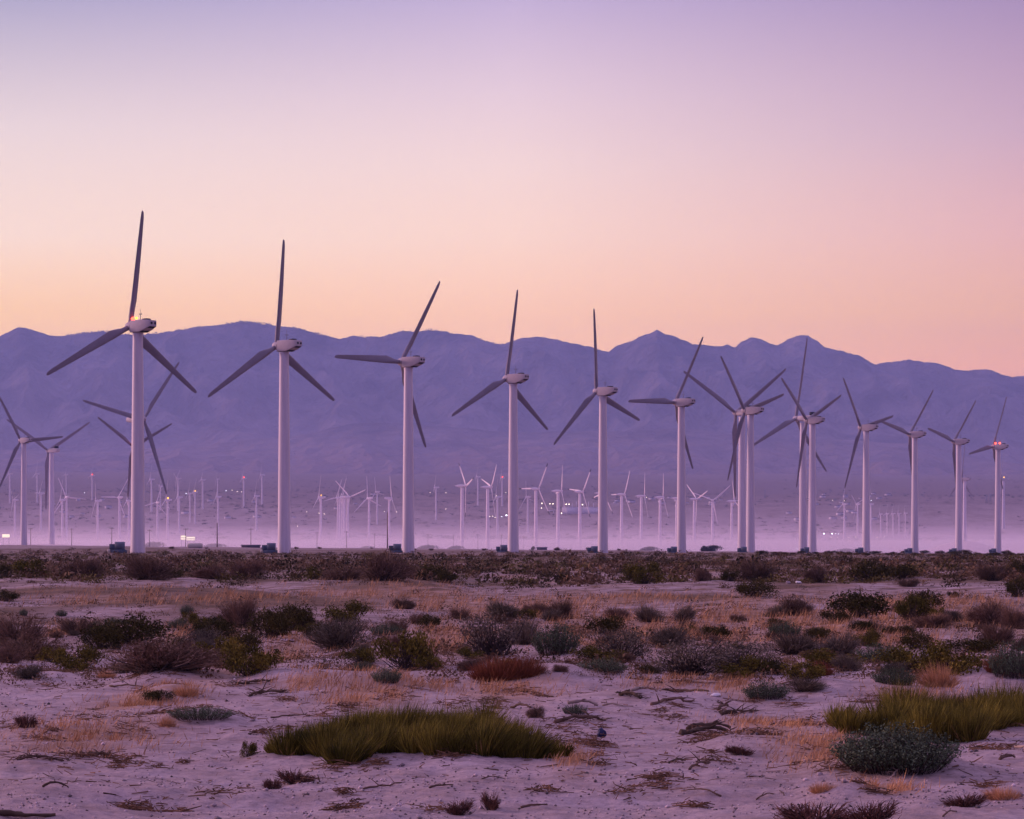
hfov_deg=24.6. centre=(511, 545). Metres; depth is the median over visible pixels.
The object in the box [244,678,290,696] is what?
fallen branch
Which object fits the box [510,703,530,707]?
fallen branch
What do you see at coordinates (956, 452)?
wind turbine
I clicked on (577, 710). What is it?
sagebrush
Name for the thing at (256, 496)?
wind turbine
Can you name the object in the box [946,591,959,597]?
creosote bush
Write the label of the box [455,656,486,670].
dry bush
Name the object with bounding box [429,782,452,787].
fallen branch
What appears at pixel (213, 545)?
tree
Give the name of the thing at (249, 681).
fallen branch
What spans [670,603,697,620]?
sagebrush
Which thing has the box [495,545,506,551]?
transformer box
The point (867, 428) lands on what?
wind turbine
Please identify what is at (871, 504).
wind turbine
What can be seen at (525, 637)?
sagebrush
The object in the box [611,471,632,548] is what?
wind turbine
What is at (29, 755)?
fallen branch
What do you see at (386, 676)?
sagebrush
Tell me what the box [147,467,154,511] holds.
wind turbine
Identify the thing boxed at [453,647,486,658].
green bush
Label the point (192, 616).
green bush
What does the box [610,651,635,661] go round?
dry bush
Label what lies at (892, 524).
wind turbine
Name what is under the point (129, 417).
wind turbine
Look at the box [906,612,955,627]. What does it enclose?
dry bush
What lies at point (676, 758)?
fallen branch
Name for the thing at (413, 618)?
dry bush
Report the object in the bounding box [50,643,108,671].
green bush
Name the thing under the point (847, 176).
sky
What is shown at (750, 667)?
green bush
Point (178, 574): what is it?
creosote bush
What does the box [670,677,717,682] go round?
driftwood log
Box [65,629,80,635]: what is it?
sagebrush
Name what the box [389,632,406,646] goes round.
dry bush
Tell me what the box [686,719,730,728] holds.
driftwood log
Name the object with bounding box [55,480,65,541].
wind turbine
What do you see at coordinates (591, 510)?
white building
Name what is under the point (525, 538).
scrub
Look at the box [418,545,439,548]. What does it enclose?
tree
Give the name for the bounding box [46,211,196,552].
wind turbine
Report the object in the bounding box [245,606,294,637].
creosote bush
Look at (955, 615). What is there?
sagebrush
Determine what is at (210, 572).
dry bush
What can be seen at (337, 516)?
wind turbine
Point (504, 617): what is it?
dry bush
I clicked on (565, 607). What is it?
dry bush
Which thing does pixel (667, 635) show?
sagebrush
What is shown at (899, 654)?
green bush
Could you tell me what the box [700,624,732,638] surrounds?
creosote bush
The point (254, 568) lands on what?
dry bush
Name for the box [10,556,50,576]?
green bush
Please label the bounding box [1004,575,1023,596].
creosote bush
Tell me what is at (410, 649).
green bush
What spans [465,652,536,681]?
grass clump
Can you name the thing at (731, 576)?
creosote bush
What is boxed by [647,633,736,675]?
sagebrush
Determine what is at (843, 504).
wind turbine
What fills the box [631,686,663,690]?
driftwood log
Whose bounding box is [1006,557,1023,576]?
creosote bush
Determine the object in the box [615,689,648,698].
fallen branch
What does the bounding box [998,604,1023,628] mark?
dry bush
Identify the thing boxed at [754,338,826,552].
wind turbine
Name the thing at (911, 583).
dry bush
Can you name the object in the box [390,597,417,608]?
dry bush
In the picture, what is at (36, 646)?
dry bush
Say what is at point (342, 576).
dry bush
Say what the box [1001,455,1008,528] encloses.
wind turbine
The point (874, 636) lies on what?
green bush
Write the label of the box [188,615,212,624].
green bush
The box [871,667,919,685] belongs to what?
sagebrush
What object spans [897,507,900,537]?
wind turbine
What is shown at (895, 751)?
sagebrush
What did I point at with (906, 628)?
creosote bush
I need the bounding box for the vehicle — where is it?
[834,548,854,552]
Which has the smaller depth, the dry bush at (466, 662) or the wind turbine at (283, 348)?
the dry bush at (466, 662)
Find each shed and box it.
[241,545,260,547]
[536,547,547,549]
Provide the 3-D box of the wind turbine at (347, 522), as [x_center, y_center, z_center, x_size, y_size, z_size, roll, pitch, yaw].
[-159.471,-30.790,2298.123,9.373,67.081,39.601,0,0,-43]
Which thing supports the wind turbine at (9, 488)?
on the ground at (936, 514)
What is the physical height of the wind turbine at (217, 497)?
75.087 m
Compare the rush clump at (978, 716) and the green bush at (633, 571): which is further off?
the green bush at (633, 571)
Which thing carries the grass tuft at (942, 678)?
on the ground at (936, 514)
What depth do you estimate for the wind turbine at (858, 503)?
2884.00 m
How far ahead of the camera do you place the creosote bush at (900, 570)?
146.64 m
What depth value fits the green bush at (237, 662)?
41.31 m
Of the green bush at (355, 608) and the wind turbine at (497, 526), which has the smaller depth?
the green bush at (355, 608)
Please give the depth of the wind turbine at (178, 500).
3165.71 m
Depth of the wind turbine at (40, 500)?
3259.86 m
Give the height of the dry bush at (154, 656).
0.792 m
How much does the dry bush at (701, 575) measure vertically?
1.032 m
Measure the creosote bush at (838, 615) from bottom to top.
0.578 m
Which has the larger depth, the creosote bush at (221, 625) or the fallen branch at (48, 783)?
the creosote bush at (221, 625)
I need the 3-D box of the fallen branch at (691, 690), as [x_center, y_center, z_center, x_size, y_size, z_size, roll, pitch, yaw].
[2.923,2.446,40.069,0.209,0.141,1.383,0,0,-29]
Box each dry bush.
[0,608,53,646]
[0,634,70,659]
[0,643,30,663]
[48,631,65,637]
[53,616,101,633]
[55,554,105,578]
[92,632,232,674]
[121,551,179,579]
[188,562,237,578]
[216,593,259,627]
[224,558,268,577]
[318,565,363,580]
[354,548,420,580]
[387,618,410,630]
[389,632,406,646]
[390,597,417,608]
[408,612,423,623]
[448,605,472,618]
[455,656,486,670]
[493,613,514,623]
[521,602,535,610]
[525,704,545,717]
[530,601,549,614]
[542,596,574,619]
[551,664,569,672]
[598,632,614,642]
[601,606,632,619]
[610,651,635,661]
[692,567,711,580]
[729,613,747,620]
[735,556,779,581]
[763,631,777,638]
[774,591,816,615]
[797,650,813,657]
[801,562,833,582]
[894,577,921,586]
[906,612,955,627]
[959,596,1007,626]
[973,561,1012,580]
[975,622,1019,643]
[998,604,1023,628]
[1012,635,1023,650]
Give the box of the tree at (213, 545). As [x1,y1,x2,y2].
[203,543,228,546]
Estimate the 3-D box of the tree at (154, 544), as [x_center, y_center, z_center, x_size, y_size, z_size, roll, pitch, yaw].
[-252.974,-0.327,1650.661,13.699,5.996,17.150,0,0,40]
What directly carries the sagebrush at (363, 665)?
on the ground at (936, 514)
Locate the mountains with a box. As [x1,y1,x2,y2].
[0,322,1023,475]
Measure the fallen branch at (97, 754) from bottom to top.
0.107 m
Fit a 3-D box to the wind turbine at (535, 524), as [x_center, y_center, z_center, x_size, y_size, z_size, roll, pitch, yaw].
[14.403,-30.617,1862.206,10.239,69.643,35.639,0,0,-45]
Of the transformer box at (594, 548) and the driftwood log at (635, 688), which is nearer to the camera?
the driftwood log at (635, 688)
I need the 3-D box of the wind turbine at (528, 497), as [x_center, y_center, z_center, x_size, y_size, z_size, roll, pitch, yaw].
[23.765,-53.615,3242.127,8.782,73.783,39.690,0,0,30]
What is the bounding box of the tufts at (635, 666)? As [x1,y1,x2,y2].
[0,574,1022,683]
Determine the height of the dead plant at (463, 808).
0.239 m
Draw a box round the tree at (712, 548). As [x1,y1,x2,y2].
[705,545,723,550]
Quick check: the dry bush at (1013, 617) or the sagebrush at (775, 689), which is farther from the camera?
the dry bush at (1013, 617)
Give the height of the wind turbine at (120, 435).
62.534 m
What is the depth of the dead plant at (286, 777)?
24.99 m
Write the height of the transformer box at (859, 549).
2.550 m
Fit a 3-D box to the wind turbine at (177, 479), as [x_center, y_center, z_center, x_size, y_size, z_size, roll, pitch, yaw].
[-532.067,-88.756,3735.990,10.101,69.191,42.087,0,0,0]
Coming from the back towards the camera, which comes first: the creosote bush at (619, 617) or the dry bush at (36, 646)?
the creosote bush at (619, 617)
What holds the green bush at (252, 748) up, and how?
on the ground at (936, 514)
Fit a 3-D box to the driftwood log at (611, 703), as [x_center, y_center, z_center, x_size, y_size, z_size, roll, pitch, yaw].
[1.550,2.408,36.079,0.336,0.103,0.052,0,0,22]
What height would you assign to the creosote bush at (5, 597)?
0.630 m
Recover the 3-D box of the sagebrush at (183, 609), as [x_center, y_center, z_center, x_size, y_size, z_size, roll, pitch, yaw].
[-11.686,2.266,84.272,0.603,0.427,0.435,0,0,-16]
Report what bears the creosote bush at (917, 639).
on the ground at (936, 514)
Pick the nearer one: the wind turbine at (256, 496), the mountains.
the wind turbine at (256, 496)
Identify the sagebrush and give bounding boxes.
[8,665,49,678]
[19,609,27,615]
[55,609,67,615]
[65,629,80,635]
[103,616,122,624]
[162,705,239,720]
[168,618,188,628]
[178,604,194,614]
[181,626,225,643]
[193,636,215,647]
[301,614,382,649]
[344,641,372,652]
[352,661,377,668]
[369,623,403,635]
[370,667,403,683]
[456,604,532,656]
[481,600,528,618]
[511,615,542,644]
[529,622,583,655]
[539,608,566,620]
[560,703,587,713]
[576,657,630,672]
[586,620,653,657]
[632,602,667,621]
[644,622,701,646]
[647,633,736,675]
[653,665,665,673]
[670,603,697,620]
[687,619,697,626]
[700,629,782,671]
[737,679,790,699]
[757,630,826,655]
[763,601,788,616]
[767,619,803,637]
[777,676,832,691]
[811,628,862,654]
[826,718,967,774]
[830,652,864,671]
[850,642,910,661]
[867,621,883,629]
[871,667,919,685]
[873,659,916,674]
[943,608,963,621]
[984,640,1023,678]
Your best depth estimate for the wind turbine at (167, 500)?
2543.14 m
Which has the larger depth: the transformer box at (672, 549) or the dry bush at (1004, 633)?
the transformer box at (672, 549)
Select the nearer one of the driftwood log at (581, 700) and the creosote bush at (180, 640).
the driftwood log at (581, 700)
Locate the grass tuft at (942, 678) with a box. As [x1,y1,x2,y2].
[912,661,964,687]
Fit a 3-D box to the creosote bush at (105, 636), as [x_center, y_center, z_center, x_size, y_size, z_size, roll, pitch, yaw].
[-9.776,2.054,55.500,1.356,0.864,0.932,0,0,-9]
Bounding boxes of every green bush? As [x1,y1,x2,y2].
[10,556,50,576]
[34,645,68,662]
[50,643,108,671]
[180,611,198,622]
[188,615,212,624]
[192,635,246,664]
[217,643,284,676]
[239,741,257,756]
[294,620,319,634]
[306,566,321,578]
[321,599,372,621]
[339,647,378,663]
[370,628,437,669]
[414,656,443,669]
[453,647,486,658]
[513,608,538,618]
[568,645,626,660]
[620,561,667,583]
[709,654,774,678]
[780,660,828,679]
[797,647,867,667]
[851,628,882,646]
[871,644,949,673]
[893,594,935,620]
[908,639,988,675]
[928,606,944,615]
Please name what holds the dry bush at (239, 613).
on the ground at (936, 514)
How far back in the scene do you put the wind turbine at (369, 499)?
2382.83 m
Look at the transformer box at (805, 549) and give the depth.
839.15 m
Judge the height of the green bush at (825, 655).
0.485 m
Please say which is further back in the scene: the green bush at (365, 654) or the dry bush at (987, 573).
the dry bush at (987, 573)
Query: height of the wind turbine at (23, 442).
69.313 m
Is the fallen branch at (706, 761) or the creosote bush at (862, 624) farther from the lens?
the creosote bush at (862, 624)
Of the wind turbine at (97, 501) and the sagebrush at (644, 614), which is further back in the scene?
the wind turbine at (97, 501)
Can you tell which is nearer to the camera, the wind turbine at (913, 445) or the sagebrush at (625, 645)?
the sagebrush at (625, 645)
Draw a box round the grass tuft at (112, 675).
[94,669,117,677]
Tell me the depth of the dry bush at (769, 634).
61.12 m
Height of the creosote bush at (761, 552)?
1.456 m
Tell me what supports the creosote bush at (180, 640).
on the ground at (936, 514)
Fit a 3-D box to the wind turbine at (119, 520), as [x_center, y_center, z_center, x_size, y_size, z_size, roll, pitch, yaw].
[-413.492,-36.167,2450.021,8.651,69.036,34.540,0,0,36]
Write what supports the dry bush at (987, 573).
on the ground at (936, 514)
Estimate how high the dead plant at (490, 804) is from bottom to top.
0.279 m
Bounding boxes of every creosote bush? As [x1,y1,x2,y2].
[0,563,11,574]
[0,588,21,601]
[75,622,126,648]
[93,611,177,645]
[108,664,138,673]
[140,689,177,700]
[167,567,184,577]
[171,636,191,644]
[190,613,241,638]
[228,628,263,649]
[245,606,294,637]
[274,601,316,629]
[305,620,328,636]
[407,563,445,579]
[414,613,442,627]
[433,569,458,583]
[557,569,570,581]
[582,616,626,633]
[608,615,625,620]
[639,663,655,673]
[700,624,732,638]
[719,569,740,581]
[734,578,780,596]
[755,550,767,554]
[757,658,786,674]
[763,617,784,625]
[802,626,830,641]
[817,608,852,622]
[821,587,892,617]
[841,558,894,581]
[847,619,875,630]
[880,625,899,633]
[885,563,924,578]
[895,624,917,634]
[899,629,935,649]
[901,588,949,609]
[935,638,1005,652]
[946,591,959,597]
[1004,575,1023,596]
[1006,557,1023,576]
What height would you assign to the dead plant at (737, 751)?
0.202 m
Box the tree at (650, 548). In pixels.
[640,546,660,550]
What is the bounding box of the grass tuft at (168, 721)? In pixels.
[157,715,178,726]
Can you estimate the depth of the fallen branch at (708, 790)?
23.66 m
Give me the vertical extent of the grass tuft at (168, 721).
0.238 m
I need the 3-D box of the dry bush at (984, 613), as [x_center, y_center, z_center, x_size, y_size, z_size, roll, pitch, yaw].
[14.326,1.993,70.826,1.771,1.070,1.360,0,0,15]
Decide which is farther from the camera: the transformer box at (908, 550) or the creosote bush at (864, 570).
the transformer box at (908, 550)
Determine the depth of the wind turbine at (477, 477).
4023.00 m
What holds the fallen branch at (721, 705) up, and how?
on the ground at (936, 514)
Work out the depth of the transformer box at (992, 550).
1047.49 m
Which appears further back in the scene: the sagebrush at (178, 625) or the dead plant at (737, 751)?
the sagebrush at (178, 625)
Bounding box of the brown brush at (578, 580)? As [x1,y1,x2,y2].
[0,547,1023,588]
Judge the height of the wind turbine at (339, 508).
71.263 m
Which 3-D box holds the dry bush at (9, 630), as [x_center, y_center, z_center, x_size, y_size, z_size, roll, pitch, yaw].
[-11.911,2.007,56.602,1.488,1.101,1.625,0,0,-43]
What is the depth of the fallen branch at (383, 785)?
24.43 m
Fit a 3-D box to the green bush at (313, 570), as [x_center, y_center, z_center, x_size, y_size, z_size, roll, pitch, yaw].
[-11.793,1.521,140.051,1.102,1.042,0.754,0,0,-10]
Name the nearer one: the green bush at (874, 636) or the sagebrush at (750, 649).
the sagebrush at (750, 649)
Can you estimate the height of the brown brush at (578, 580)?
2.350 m
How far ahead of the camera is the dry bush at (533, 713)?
33.43 m
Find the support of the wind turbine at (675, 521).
on the ground at (936, 514)
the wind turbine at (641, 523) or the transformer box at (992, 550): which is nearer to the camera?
the transformer box at (992, 550)
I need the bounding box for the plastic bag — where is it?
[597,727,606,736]
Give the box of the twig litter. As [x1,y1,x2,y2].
[0,608,1023,811]
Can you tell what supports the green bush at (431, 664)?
on the ground at (936, 514)
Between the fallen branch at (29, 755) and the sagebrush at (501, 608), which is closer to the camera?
the fallen branch at (29, 755)
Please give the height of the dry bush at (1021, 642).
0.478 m
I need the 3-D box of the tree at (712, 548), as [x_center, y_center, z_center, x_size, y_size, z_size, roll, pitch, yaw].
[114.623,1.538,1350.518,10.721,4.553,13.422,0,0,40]
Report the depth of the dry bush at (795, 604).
77.63 m
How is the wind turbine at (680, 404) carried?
on the ground at (936, 514)
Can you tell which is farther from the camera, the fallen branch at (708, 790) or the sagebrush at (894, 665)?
the sagebrush at (894, 665)
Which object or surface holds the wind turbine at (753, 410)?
on the ground at (936, 514)
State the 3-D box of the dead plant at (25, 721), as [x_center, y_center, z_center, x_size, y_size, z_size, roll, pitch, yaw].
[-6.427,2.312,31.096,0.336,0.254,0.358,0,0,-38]
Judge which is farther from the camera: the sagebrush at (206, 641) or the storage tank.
the storage tank
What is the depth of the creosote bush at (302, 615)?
69.91 m
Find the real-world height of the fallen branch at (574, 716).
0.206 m
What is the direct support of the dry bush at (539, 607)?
on the ground at (936, 514)
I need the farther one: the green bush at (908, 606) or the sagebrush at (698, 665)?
the green bush at (908, 606)
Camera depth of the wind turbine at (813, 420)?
842.40 m
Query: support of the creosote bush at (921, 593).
on the ground at (936, 514)
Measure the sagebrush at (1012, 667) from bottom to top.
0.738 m
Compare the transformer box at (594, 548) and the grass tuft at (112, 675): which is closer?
the grass tuft at (112, 675)
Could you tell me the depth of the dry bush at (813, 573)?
144.05 m
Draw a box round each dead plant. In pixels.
[12,712,39,728]
[262,777,282,788]
[273,766,314,784]
[443,798,476,814]
[477,790,500,810]
[722,743,755,755]
[768,799,861,818]
[836,791,902,818]
[939,793,992,806]
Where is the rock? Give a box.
[710,693,720,696]
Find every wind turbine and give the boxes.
[0,397,62,544]
[5,472,12,502]
[7,419,89,543]
[10,489,18,536]
[32,463,39,501]
[37,484,44,529]
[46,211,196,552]
[54,478,82,541]
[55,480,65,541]
[83,362,178,493]
[88,467,94,499]
[91,488,101,542]
[97,417,171,496]
[105,479,127,541]
[121,497,130,542]
[145,485,166,540]
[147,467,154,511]
[159,483,171,541]
[174,471,180,510]
[174,483,182,534]
[185,485,192,522]
[190,478,197,522]
[200,473,205,508]
[208,239,334,552]
[214,486,221,532]
[241,476,246,506]
[253,482,259,530]
[259,467,264,504]
[313,478,325,543]
[325,480,341,540]
[331,484,344,542]
[334,480,341,541]
[335,281,439,552]
[336,480,346,544]
[336,481,365,546]
[355,487,380,544]
[370,477,382,524]
[384,483,395,545]
[432,478,438,519]
[452,290,547,552]
[455,465,473,547]
[475,468,480,505]
[481,464,496,548]
[494,481,500,534]
[499,472,504,505]
[519,463,549,549]
[519,496,531,532]
[552,465,566,548]
[554,309,639,552]
[567,469,590,548]
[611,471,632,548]
[628,337,702,552]
[636,484,647,548]
[654,473,667,548]
[671,497,676,546]
[683,368,785,547]
[687,485,706,546]
[694,486,729,545]
[720,356,783,551]
[727,482,737,546]
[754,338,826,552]
[781,378,840,552]
[836,489,847,538]
[843,378,892,552]
[853,498,862,536]
[870,492,873,537]
[877,512,882,537]
[881,390,932,552]
[883,511,888,534]
[890,509,894,536]
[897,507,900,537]
[928,400,975,551]
[949,447,970,540]
[969,396,1008,553]
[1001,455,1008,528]
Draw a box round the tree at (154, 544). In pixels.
[145,541,166,546]
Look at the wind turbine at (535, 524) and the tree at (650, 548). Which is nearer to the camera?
the tree at (650, 548)
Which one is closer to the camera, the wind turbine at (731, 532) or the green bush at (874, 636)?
the green bush at (874, 636)
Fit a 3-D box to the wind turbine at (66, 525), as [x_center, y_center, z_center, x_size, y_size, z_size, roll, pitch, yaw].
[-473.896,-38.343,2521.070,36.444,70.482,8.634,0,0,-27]
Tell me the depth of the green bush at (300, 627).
60.65 m
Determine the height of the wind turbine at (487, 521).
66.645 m
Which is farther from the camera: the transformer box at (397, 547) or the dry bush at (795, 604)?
the transformer box at (397, 547)
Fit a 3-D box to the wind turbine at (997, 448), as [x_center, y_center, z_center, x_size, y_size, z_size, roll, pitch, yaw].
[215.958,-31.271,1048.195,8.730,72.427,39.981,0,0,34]
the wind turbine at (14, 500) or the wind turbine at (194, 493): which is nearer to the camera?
the wind turbine at (14, 500)
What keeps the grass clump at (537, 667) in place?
on the ground at (936, 514)
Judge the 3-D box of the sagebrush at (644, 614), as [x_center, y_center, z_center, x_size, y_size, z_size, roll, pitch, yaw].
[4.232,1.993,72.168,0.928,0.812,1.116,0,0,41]
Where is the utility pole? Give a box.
[387,512,387,547]
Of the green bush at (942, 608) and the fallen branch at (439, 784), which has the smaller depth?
the fallen branch at (439, 784)
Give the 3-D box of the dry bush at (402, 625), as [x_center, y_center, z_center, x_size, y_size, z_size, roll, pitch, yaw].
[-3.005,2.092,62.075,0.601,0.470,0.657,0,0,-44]
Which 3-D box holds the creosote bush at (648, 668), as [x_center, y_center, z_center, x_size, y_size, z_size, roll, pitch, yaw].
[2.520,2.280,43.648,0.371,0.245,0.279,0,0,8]
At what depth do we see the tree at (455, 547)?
1598.13 m
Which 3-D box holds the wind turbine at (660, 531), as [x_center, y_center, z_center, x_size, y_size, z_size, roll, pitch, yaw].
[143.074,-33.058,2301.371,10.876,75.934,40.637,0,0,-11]
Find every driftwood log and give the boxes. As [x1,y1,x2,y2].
[0,810,55,816]
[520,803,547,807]
[567,699,597,705]
[602,700,622,705]
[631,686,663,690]
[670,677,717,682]
[679,721,727,734]
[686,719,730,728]
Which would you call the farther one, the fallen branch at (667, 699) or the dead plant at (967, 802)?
the fallen branch at (667, 699)
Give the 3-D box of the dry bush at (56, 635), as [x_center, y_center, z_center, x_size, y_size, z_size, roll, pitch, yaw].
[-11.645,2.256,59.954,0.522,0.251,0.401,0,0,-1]
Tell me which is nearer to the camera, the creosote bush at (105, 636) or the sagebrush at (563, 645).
the sagebrush at (563, 645)
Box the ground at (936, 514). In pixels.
[0,472,1023,818]
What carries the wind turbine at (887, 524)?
on the ground at (936, 514)
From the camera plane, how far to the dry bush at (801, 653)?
50.47 m
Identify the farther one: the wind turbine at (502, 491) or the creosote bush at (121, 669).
the wind turbine at (502, 491)
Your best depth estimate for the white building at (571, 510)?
3733.94 m
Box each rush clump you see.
[259,688,576,764]
[820,673,1023,742]
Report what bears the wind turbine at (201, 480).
on the ground at (936, 514)
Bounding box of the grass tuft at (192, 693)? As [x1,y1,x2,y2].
[169,683,202,696]
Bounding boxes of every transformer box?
[107,542,126,552]
[260,543,277,552]
[387,544,402,552]
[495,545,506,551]
[586,546,597,552]
[666,547,677,552]
[737,547,746,551]
[800,547,810,552]
[855,547,863,552]
[904,548,913,553]
[989,548,995,552]
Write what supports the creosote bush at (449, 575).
on the ground at (936, 514)
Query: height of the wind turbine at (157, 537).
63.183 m
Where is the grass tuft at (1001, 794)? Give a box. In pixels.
[979,784,1023,800]
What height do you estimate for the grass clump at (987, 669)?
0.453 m
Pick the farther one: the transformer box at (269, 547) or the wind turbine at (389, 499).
the wind turbine at (389, 499)
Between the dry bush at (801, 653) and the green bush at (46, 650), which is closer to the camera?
the green bush at (46, 650)
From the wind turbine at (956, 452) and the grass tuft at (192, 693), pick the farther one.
the wind turbine at (956, 452)
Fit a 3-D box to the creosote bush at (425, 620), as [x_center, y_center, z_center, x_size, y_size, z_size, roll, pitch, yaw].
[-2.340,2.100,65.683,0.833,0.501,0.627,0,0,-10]
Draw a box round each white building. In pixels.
[562,502,577,513]
[582,502,597,513]
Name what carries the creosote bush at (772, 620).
on the ground at (936, 514)
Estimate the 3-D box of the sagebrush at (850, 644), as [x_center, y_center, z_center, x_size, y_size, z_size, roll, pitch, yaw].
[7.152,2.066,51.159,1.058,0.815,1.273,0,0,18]
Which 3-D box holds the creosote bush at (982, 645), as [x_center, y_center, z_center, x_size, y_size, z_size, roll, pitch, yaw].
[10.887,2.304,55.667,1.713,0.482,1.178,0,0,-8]
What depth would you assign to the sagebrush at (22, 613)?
83.55 m
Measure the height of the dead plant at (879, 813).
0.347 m
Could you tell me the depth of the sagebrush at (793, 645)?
51.26 m
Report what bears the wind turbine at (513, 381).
on the ground at (936, 514)
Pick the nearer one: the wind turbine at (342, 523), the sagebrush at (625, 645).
the sagebrush at (625, 645)
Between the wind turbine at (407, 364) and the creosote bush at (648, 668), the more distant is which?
the wind turbine at (407, 364)
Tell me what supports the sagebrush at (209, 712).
on the ground at (936, 514)
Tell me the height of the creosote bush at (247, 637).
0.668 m
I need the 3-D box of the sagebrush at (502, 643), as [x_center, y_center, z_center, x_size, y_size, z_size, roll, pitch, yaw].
[-0.426,1.769,49.128,1.685,1.248,1.155,0,0,-17]
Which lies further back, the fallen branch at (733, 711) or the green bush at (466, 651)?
the green bush at (466, 651)
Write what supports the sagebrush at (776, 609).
on the ground at (936, 514)
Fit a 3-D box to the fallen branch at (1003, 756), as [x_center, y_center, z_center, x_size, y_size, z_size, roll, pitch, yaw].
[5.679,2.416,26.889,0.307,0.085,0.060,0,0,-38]
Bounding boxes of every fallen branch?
[1,752,78,760]
[42,779,68,787]
[80,748,118,757]
[109,679,142,686]
[224,675,277,684]
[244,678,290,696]
[270,709,308,717]
[362,777,401,788]
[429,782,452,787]
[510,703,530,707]
[537,709,611,722]
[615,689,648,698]
[650,694,695,705]
[664,684,708,691]
[668,755,684,763]
[681,785,721,796]
[688,751,719,769]
[717,699,732,709]
[718,703,759,715]
[756,791,773,799]
[942,808,956,816]
[999,753,1015,759]
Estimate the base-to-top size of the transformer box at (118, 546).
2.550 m
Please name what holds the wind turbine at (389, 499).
on the ground at (936, 514)
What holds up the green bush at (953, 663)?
on the ground at (936, 514)
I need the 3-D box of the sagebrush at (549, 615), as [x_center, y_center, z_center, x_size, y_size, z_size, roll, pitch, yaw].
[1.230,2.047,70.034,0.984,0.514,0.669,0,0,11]
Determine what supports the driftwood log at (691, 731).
on the ground at (936, 514)
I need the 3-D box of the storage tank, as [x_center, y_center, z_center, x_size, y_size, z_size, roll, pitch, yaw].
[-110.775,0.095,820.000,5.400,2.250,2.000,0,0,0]
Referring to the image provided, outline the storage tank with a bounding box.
[187,543,202,547]
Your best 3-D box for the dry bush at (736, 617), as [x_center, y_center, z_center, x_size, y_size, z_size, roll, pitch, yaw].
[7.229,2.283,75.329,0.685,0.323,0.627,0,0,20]
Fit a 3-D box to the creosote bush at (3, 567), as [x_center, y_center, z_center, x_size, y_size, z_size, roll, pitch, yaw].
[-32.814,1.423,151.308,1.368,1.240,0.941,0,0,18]
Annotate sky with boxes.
[0,0,1023,376]
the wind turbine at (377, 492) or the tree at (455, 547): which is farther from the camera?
the wind turbine at (377, 492)
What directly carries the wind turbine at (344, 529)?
on the ground at (936, 514)
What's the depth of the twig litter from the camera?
29.57 m
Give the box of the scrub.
[0,475,1023,541]
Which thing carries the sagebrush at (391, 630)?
on the ground at (936, 514)
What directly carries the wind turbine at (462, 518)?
on the ground at (936, 514)
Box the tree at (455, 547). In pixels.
[447,545,465,548]
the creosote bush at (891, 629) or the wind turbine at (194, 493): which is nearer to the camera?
the creosote bush at (891, 629)
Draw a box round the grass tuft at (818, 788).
[807,779,836,793]
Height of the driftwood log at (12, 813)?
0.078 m
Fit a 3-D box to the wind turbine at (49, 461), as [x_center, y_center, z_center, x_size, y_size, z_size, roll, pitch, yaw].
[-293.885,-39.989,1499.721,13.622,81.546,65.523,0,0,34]
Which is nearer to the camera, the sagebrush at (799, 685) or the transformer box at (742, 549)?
the sagebrush at (799, 685)
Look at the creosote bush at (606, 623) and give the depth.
60.19 m
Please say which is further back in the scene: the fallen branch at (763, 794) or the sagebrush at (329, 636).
the sagebrush at (329, 636)
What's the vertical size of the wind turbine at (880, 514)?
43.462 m
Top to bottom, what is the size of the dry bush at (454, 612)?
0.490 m
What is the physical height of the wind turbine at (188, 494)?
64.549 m
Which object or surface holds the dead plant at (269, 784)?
on the ground at (936, 514)
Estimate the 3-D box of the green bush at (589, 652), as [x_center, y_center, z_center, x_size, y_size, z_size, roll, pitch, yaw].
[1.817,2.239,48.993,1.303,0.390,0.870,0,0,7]
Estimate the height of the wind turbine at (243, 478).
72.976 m
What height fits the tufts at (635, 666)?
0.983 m
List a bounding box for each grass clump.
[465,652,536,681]
[500,651,548,678]
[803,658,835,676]
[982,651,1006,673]
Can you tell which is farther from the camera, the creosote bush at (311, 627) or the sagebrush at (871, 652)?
the creosote bush at (311, 627)
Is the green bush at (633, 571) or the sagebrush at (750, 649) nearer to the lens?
the sagebrush at (750, 649)
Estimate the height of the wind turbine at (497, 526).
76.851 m
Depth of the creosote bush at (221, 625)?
59.36 m
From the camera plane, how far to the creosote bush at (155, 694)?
36.61 m
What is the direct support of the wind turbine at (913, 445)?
on the ground at (936, 514)
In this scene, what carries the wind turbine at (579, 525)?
on the ground at (936, 514)
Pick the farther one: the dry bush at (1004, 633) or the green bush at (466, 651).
the dry bush at (1004, 633)
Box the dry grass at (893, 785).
[0,576,1023,793]
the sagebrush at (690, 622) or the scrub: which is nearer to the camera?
the sagebrush at (690, 622)

